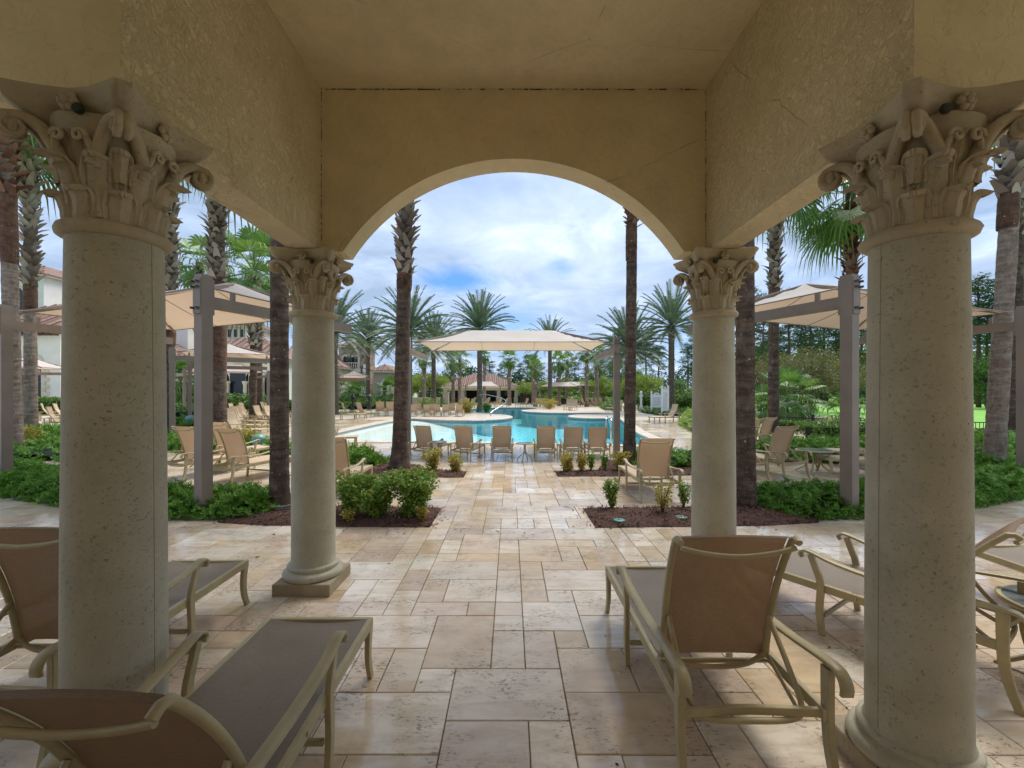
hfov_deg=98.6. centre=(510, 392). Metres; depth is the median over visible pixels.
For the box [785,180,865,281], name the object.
fan palm
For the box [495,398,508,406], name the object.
chaise lounge
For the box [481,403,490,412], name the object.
pool bush
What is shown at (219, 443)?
chaise lounge
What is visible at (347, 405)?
shrubs
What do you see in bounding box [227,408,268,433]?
chaise lounge
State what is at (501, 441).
chaise lounge
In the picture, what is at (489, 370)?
pine tree
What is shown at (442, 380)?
garden tree
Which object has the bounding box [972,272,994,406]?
pine tree
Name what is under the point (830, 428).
clipped hedge
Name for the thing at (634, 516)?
mulch
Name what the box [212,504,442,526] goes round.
mulch
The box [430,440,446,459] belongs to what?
round side table
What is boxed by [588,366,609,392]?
leafy tree
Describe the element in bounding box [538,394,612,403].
shrubs
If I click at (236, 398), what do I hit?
domed bush
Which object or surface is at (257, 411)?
chaise lounge
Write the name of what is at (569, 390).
garden tree
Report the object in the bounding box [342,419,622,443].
pool floor
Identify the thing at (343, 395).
fan palm
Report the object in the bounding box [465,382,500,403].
shade canopy
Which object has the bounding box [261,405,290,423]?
chaise lounge
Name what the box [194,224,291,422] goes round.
fan palm
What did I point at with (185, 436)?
chaise lounge
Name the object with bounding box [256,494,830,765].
fallen leaves
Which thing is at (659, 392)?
leafy tree
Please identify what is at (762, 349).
pine tree
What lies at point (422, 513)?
nandina shrub
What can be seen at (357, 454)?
juniper bed
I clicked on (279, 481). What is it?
fan palm
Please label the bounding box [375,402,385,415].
chaise lounge
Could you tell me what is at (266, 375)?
shade canopy
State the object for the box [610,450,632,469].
nandina shrub
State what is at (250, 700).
chaise lounge
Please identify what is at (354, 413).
chaise lounge
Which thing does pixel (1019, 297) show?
fan palm
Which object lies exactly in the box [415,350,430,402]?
fan palm
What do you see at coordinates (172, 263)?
fan palm
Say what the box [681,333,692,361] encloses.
pine tree
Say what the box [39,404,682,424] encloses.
paving
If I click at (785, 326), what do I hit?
pine tree
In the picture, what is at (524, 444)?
round side table
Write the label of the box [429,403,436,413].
chaise lounge
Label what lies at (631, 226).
fan palm
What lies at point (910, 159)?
stone column
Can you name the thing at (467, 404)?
pool bush
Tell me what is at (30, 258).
fan palm
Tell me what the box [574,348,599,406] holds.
fan palm
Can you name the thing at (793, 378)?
fan palm
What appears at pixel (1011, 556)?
chaise lounge
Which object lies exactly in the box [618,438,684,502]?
chaise lounge
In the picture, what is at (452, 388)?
fan palm
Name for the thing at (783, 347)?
pine tree
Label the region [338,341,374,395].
building
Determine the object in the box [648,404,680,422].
chaise lounge
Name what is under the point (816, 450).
round side table
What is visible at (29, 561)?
chaise lounge
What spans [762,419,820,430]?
clipped hedge
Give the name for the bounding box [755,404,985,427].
lawn
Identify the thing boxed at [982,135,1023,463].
fan palm
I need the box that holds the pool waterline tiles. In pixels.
[335,408,644,438]
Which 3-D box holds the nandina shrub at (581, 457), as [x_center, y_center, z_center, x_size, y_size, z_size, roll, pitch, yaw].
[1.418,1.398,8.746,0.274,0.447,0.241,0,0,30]
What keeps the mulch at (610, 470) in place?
on the travertine terrace
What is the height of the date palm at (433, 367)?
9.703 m
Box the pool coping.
[336,407,660,446]
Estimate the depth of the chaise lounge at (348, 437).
12.92 m
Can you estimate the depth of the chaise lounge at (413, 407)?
29.50 m
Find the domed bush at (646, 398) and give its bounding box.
[636,389,659,409]
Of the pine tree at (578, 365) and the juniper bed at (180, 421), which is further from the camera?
the pine tree at (578, 365)
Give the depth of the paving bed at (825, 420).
2.96 m
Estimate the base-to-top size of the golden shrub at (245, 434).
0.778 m
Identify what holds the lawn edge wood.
on the ground at (639, 397)
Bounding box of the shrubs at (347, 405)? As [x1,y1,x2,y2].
[339,397,385,408]
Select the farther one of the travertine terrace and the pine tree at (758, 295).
the pine tree at (758, 295)
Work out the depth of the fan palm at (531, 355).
57.79 m
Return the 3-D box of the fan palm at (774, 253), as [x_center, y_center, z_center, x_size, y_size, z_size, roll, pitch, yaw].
[7.797,-3.675,12.859,4.814,10.592,4.327,0,0,0]
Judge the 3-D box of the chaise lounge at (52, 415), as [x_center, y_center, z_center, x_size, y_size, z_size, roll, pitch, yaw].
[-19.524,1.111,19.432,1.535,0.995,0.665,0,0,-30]
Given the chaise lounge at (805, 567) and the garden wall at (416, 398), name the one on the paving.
the garden wall at (416, 398)
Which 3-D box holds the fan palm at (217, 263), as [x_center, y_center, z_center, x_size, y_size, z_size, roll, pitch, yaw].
[-8.633,-4.308,12.817,5.049,11.859,5.292,0,0,0]
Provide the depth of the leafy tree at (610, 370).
65.69 m
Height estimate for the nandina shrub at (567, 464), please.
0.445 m
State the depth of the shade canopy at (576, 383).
56.52 m
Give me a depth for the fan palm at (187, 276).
23.39 m
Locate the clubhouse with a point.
(49, 295)
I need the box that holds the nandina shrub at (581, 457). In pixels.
[576,452,588,470]
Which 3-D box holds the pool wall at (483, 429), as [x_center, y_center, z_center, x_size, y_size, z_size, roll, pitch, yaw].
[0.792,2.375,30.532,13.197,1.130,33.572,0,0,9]
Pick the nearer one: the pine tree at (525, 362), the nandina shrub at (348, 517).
the nandina shrub at (348, 517)
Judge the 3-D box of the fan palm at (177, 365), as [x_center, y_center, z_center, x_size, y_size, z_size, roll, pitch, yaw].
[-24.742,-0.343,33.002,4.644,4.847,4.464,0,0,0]
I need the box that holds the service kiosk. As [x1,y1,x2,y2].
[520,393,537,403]
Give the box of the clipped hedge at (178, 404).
[175,402,193,410]
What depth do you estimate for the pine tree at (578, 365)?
99.85 m
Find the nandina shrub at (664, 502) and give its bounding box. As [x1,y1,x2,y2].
[653,479,673,511]
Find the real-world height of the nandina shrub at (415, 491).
0.681 m
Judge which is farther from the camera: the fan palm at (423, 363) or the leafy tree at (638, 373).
the leafy tree at (638, 373)
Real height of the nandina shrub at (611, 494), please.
0.466 m
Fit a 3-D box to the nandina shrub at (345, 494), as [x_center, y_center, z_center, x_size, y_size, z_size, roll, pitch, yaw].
[-2.056,1.306,5.683,0.608,0.633,0.547,0,0,44]
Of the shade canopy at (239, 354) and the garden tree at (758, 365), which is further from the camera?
the garden tree at (758, 365)
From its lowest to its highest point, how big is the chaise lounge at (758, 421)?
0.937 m
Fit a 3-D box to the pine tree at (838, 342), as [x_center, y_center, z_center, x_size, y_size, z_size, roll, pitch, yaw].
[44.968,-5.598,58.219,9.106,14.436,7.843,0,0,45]
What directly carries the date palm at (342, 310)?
on the paving
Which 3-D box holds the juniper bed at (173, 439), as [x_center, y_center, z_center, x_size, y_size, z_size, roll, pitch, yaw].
[-8.395,1.359,12.822,7.841,0.632,3.431,0,0,0]
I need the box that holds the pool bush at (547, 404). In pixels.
[535,398,558,408]
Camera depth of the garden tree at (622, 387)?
49.67 m
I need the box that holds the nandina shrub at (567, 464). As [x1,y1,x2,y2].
[559,451,574,470]
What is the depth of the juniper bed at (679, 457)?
9.39 m
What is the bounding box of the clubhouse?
[19,265,354,399]
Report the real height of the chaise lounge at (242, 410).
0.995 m
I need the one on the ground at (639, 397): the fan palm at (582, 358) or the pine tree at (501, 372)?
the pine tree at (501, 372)
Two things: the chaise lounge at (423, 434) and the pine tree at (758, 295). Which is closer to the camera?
the chaise lounge at (423, 434)
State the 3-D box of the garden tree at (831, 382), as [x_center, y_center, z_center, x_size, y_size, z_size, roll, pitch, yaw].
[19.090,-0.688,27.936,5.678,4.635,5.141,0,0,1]
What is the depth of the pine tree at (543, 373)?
103.86 m
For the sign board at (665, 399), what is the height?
2.116 m
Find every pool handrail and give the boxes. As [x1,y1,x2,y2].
[481,394,505,415]
[605,416,612,442]
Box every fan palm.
[0,135,32,455]
[15,135,59,426]
[165,183,199,432]
[175,360,193,402]
[175,360,193,402]
[176,234,236,331]
[177,180,257,436]
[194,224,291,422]
[236,257,269,413]
[268,236,290,505]
[339,381,362,407]
[343,381,371,407]
[371,375,393,408]
[388,200,420,468]
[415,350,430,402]
[440,352,457,402]
[447,351,471,402]
[482,351,490,403]
[498,351,520,404]
[525,354,541,404]
[525,359,545,405]
[552,351,569,405]
[559,351,577,403]
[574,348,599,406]
[589,345,602,405]
[623,207,642,462]
[735,238,757,506]
[755,366,836,422]
[755,383,783,418]
[757,180,852,432]
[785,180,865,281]
[814,390,865,423]
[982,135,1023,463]
[993,139,1023,429]
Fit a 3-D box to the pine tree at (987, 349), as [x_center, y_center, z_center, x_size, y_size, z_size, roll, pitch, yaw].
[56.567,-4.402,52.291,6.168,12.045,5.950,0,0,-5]
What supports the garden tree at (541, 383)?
on the paving
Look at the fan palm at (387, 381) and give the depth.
43.36 m
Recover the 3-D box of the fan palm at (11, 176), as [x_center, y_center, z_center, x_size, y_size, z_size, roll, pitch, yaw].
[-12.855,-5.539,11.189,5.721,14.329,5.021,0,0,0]
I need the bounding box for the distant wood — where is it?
[412,352,984,397]
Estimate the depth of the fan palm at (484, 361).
61.81 m
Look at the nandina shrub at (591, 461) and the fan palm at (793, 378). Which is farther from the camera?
the fan palm at (793, 378)
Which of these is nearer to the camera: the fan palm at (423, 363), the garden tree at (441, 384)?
the fan palm at (423, 363)
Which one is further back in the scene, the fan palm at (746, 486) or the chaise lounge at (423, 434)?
the chaise lounge at (423, 434)
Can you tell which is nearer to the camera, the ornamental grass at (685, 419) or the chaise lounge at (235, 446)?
the chaise lounge at (235, 446)
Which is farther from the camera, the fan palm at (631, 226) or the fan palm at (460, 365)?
the fan palm at (460, 365)
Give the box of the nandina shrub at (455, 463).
[448,453,463,470]
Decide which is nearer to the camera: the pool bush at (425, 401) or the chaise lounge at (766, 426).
the chaise lounge at (766, 426)
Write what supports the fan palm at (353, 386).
on the ground at (639, 397)
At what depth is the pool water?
34.75 m
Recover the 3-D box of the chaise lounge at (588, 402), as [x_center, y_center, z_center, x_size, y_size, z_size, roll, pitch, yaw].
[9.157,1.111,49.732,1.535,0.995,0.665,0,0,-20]
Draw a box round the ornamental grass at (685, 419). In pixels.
[675,407,761,435]
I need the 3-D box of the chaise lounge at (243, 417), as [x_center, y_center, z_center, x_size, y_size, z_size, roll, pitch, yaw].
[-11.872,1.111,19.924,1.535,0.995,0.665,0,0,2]
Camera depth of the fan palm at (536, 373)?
51.78 m
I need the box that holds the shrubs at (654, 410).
[638,404,689,415]
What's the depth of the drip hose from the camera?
5.81 m
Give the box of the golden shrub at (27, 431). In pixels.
[24,425,45,441]
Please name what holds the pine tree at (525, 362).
on the ground at (639, 397)
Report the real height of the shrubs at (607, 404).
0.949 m
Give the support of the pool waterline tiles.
attached to the pool wall at (483, 429)
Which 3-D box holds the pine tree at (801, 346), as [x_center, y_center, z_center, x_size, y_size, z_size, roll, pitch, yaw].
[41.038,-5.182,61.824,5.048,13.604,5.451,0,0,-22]
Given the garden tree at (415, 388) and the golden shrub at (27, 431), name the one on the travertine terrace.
the golden shrub at (27, 431)
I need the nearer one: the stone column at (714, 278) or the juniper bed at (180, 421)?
the stone column at (714, 278)
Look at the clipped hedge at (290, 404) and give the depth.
33.46 m
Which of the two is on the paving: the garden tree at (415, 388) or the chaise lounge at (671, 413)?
the garden tree at (415, 388)
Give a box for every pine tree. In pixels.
[482,361,501,376]
[496,363,505,378]
[514,363,526,379]
[521,354,529,387]
[537,365,547,391]
[569,357,582,381]
[601,340,623,366]
[637,334,665,373]
[647,345,667,387]
[675,348,692,388]
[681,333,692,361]
[735,286,767,343]
[755,322,784,405]
[759,287,820,395]
[760,327,795,357]
[784,325,835,403]
[784,327,839,403]
[785,326,820,401]
[812,329,866,350]
[820,328,839,394]
[859,329,864,400]
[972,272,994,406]
[972,279,994,343]
[973,305,992,405]
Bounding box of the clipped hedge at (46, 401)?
[38,396,60,413]
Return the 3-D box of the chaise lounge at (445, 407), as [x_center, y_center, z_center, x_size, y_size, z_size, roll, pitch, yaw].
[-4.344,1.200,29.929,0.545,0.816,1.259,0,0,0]
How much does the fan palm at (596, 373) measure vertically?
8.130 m
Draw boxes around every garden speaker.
[185,415,193,422]
[251,434,265,444]
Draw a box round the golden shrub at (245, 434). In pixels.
[233,424,262,440]
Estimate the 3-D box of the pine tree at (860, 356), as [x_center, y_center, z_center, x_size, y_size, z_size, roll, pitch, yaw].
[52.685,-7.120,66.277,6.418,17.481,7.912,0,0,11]
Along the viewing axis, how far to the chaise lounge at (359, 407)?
28.07 m
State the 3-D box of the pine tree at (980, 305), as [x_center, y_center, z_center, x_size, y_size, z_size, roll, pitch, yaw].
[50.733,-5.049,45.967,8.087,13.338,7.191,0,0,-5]
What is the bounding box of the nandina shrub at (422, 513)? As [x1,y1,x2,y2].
[415,506,429,521]
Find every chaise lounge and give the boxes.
[0,527,249,767]
[0,617,373,767]
[38,403,59,420]
[41,406,59,425]
[51,403,59,420]
[167,426,255,480]
[213,422,268,463]
[213,428,290,482]
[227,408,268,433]
[227,410,269,434]
[230,406,268,427]
[236,405,266,423]
[251,405,268,423]
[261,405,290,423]
[335,428,357,443]
[335,438,372,499]
[340,403,366,419]
[356,402,379,417]
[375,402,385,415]
[385,402,393,415]
[408,425,448,458]
[411,404,417,415]
[415,403,422,414]
[422,404,431,412]
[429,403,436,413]
[433,404,441,416]
[441,404,450,415]
[448,403,454,414]
[448,426,484,461]
[455,404,464,416]
[490,426,513,460]
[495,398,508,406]
[515,398,528,406]
[533,426,558,461]
[535,398,544,406]
[559,427,586,459]
[563,399,572,409]
[568,399,578,410]
[582,427,611,459]
[585,398,598,406]
[605,535,854,767]
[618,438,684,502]
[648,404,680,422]
[691,426,771,479]
[755,418,771,443]
[756,426,812,478]
[757,417,777,440]
[774,517,1023,716]
[816,448,864,475]
[824,441,864,466]
[977,544,1023,572]
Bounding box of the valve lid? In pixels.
[613,518,624,522]
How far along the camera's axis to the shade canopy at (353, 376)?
34.07 m
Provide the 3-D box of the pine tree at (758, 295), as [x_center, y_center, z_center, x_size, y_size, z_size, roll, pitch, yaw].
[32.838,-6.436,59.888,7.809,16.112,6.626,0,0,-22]
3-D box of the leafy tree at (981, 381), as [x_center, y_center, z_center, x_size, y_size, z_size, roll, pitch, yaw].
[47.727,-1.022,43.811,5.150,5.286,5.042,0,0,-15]
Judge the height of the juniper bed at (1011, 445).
0.808 m
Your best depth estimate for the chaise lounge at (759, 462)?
8.15 m
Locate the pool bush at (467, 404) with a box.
[455,400,477,412]
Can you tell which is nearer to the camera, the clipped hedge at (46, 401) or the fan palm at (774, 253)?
the fan palm at (774, 253)
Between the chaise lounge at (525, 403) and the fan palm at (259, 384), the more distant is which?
the chaise lounge at (525, 403)
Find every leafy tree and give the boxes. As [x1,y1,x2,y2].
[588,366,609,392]
[603,358,624,388]
[622,366,652,392]
[651,384,665,394]
[675,378,688,392]
[973,356,989,408]
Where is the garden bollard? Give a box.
[639,391,642,411]
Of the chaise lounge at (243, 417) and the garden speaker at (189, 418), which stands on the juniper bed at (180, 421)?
the garden speaker at (189, 418)
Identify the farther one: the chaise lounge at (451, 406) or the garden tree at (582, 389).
the garden tree at (582, 389)
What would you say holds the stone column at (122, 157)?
on the travertine terrace
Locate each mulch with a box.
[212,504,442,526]
[290,462,468,477]
[554,459,690,476]
[581,500,823,528]
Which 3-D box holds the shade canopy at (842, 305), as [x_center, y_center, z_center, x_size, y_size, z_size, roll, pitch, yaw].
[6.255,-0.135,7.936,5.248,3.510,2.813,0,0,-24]
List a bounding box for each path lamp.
[349,394,355,411]
[367,394,372,410]
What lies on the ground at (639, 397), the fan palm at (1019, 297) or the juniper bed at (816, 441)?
the juniper bed at (816, 441)
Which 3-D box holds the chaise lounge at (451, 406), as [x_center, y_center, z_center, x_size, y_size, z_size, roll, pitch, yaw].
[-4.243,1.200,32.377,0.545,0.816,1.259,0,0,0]
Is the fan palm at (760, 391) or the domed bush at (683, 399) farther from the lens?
the domed bush at (683, 399)
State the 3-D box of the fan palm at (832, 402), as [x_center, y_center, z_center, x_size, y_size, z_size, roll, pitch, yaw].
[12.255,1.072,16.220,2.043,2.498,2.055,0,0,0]
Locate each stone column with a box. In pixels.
[0,76,214,767]
[268,246,353,596]
[673,246,758,535]
[818,76,1023,767]
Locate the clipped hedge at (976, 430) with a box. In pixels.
[974,427,1015,439]
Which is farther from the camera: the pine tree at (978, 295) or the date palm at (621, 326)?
the pine tree at (978, 295)
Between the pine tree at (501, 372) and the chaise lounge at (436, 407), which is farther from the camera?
the pine tree at (501, 372)
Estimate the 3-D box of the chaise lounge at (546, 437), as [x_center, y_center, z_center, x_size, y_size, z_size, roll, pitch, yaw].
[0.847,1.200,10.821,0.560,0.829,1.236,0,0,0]
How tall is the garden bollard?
1.740 m
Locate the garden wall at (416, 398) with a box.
[412,397,440,406]
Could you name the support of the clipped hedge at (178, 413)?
on the ground at (639, 397)
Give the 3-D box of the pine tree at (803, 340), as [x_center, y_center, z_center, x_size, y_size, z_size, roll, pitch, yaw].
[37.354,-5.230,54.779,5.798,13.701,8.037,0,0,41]
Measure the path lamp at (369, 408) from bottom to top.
1.500 m
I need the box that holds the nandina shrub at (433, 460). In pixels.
[420,447,442,469]
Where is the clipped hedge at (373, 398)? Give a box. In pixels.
[339,396,378,401]
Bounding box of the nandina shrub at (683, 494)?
[676,480,690,506]
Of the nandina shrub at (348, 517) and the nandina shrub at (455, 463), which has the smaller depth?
the nandina shrub at (348, 517)
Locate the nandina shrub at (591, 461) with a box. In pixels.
[586,452,595,469]
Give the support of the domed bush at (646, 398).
on the ground at (639, 397)
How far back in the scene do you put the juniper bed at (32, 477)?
6.22 m
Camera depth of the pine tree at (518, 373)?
107.68 m
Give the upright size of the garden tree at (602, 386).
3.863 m
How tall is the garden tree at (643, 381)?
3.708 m
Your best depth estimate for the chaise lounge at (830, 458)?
8.58 m
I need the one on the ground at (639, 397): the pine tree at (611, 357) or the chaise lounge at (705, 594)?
the pine tree at (611, 357)
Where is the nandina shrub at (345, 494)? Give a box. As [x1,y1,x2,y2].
[335,470,378,511]
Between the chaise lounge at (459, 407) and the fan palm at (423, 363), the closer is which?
the chaise lounge at (459, 407)
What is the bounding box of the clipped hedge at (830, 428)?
[795,420,864,438]
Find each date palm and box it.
[289,288,383,414]
[338,307,395,408]
[365,285,451,403]
[412,310,466,402]
[441,288,518,411]
[524,314,575,400]
[585,300,675,379]
[625,281,692,408]
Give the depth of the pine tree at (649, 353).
89.66 m
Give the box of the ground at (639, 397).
[449,393,974,429]
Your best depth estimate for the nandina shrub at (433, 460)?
8.81 m
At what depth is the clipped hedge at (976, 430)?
13.23 m
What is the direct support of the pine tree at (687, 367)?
on the ground at (639, 397)
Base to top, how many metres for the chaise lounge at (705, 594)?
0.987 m
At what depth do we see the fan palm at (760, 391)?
26.84 m
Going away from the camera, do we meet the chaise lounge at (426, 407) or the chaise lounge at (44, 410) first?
the chaise lounge at (44, 410)
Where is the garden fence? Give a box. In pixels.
[779,415,984,428]
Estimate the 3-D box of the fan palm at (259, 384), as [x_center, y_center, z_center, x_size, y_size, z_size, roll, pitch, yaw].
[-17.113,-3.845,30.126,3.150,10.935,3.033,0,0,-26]
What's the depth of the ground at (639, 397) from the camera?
67.41 m
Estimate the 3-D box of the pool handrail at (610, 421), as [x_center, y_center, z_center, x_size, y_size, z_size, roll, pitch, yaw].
[3.349,1.345,14.719,0.270,1.157,2.866,0,0,17]
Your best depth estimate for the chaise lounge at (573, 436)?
10.81 m
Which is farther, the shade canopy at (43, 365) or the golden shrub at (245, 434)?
the shade canopy at (43, 365)
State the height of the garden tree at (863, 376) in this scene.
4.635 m
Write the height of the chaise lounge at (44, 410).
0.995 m
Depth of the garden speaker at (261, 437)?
11.49 m
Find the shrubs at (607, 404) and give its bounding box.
[597,400,622,410]
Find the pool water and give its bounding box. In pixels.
[377,409,612,426]
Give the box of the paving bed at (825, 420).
[378,415,863,767]
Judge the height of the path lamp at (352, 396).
1.500 m
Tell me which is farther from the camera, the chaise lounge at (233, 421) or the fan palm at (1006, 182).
the chaise lounge at (233, 421)
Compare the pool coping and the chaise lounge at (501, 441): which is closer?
the chaise lounge at (501, 441)
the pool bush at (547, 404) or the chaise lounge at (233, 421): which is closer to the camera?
the chaise lounge at (233, 421)
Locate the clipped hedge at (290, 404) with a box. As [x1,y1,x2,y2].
[263,399,291,411]
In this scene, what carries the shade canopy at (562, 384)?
on the paving
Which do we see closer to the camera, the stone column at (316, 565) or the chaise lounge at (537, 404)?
the stone column at (316, 565)
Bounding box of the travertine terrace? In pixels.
[0,420,1023,767]
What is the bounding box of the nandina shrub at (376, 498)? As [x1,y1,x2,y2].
[347,468,398,516]
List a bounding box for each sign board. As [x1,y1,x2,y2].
[650,391,660,413]
[661,386,668,414]
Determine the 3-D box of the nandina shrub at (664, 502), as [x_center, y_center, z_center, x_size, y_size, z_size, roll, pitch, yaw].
[1.981,1.375,5.706,0.279,0.493,0.298,0,0,21]
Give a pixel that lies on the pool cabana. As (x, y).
(471, 392)
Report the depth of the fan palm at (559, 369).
53.78 m
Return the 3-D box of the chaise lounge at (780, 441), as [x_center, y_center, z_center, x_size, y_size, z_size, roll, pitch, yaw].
[5.069,1.122,8.834,0.683,0.987,1.545,0,0,-20]
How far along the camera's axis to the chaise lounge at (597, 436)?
10.81 m
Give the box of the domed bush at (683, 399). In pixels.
[675,389,691,408]
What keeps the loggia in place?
on the paving bed at (825, 420)
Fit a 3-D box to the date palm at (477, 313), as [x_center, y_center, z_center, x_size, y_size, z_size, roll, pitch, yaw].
[-2.585,-3.667,37.073,6.786,10.578,6.871,0,0,0]
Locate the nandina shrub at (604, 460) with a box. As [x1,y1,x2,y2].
[599,452,608,469]
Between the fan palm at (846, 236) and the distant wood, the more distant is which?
the distant wood
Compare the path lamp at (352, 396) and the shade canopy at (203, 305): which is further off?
the path lamp at (352, 396)
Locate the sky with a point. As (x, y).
(546, 244)
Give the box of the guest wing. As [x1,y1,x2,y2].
[370,363,416,399]
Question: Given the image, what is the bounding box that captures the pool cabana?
[440,373,519,402]
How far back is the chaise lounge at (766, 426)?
12.23 m
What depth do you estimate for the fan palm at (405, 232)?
9.02 m
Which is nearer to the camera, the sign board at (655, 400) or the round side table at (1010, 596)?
the round side table at (1010, 596)
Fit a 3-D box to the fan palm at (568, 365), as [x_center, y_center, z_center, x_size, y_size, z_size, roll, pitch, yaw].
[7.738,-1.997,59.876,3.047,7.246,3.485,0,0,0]
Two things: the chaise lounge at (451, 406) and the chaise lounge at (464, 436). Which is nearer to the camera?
the chaise lounge at (464, 436)
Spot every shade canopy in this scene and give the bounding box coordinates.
[0,273,351,516]
[21,358,60,374]
[168,344,269,432]
[176,365,269,408]
[338,371,370,409]
[408,330,619,455]
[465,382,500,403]
[538,382,580,405]
[569,382,594,404]
[688,273,1023,517]
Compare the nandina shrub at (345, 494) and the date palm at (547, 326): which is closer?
the nandina shrub at (345, 494)
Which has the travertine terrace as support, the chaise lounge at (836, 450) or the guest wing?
the chaise lounge at (836, 450)
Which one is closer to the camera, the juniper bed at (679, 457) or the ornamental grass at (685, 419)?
the juniper bed at (679, 457)
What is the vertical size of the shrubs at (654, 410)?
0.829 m
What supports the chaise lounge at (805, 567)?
on the travertine terrace
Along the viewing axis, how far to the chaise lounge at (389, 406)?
29.85 m
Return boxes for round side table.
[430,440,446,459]
[516,442,533,462]
[795,448,834,473]
[993,583,1023,662]
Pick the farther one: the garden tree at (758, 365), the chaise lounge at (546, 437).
the garden tree at (758, 365)
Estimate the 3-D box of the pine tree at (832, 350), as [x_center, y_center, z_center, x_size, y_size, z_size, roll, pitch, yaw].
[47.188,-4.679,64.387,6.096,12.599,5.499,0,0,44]
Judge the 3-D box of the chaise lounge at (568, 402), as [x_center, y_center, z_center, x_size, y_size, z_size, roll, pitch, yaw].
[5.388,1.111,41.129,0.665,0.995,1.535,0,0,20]
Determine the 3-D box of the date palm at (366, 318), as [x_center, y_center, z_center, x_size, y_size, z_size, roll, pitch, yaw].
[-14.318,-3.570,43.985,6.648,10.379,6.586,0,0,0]
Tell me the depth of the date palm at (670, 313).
33.76 m
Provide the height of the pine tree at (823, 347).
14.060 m
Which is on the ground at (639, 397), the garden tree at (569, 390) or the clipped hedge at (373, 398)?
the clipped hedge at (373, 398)
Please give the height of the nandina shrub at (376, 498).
0.643 m
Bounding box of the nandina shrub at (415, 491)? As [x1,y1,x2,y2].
[387,465,440,516]
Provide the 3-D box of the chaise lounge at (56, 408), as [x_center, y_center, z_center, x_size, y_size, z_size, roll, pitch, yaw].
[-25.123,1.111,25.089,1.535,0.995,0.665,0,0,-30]
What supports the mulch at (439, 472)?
on the travertine terrace
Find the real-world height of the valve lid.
0.056 m
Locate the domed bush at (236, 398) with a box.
[187,392,266,413]
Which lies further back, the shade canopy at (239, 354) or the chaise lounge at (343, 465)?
the shade canopy at (239, 354)
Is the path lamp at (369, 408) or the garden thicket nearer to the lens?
the path lamp at (369, 408)
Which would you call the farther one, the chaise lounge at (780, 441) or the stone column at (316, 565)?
the chaise lounge at (780, 441)
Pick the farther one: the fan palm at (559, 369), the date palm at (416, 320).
the fan palm at (559, 369)
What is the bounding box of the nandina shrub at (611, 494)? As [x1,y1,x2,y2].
[602,477,620,507]
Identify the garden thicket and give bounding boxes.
[419,388,683,402]
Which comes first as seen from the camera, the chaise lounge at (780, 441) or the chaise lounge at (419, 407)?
the chaise lounge at (780, 441)
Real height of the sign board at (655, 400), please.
1.730 m
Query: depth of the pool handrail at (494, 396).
32.74 m
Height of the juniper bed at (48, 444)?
0.672 m
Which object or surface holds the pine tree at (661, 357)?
on the ground at (639, 397)
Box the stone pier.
[442,392,449,403]
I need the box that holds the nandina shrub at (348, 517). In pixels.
[339,508,356,520]
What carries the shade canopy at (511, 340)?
on the travertine terrace
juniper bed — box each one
[0,456,290,520]
[13,420,168,461]
[167,429,290,454]
[175,414,251,433]
[348,440,390,465]
[631,439,691,466]
[755,432,864,463]
[757,449,1023,520]
[974,429,1015,456]
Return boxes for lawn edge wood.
[735,336,990,403]
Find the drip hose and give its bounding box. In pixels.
[264,504,290,508]
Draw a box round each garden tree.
[412,371,449,396]
[412,377,428,396]
[427,374,450,396]
[514,380,531,402]
[537,380,554,397]
[553,377,575,403]
[569,378,594,404]
[589,375,612,400]
[610,377,636,400]
[621,373,664,392]
[735,352,821,403]
[755,346,865,417]
[814,357,865,394]
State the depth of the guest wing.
60.00 m
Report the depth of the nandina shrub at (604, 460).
8.88 m
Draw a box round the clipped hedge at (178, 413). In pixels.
[175,406,193,416]
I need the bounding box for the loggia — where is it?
[0,0,1023,259]
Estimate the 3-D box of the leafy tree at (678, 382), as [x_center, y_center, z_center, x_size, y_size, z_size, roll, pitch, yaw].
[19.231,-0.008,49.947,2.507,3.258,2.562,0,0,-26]
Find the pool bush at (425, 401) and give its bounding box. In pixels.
[414,397,440,411]
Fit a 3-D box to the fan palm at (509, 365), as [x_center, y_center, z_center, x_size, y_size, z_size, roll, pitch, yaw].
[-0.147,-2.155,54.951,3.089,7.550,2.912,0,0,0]
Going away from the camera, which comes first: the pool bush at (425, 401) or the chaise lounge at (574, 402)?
the pool bush at (425, 401)
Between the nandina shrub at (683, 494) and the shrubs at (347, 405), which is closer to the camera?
the nandina shrub at (683, 494)
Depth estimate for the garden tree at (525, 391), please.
61.86 m
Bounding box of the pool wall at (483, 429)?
[432,411,638,444]
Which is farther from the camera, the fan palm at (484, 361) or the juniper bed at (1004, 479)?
the fan palm at (484, 361)
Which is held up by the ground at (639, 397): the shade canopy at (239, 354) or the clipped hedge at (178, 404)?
the clipped hedge at (178, 404)
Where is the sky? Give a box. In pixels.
[0,146,1001,390]
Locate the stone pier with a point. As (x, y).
(445, 397)
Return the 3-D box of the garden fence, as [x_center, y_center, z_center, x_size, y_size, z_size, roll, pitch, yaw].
[17.938,1.660,19.701,10.380,1.160,2.144,0,0,28]
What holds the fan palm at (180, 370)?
on the ground at (639, 397)

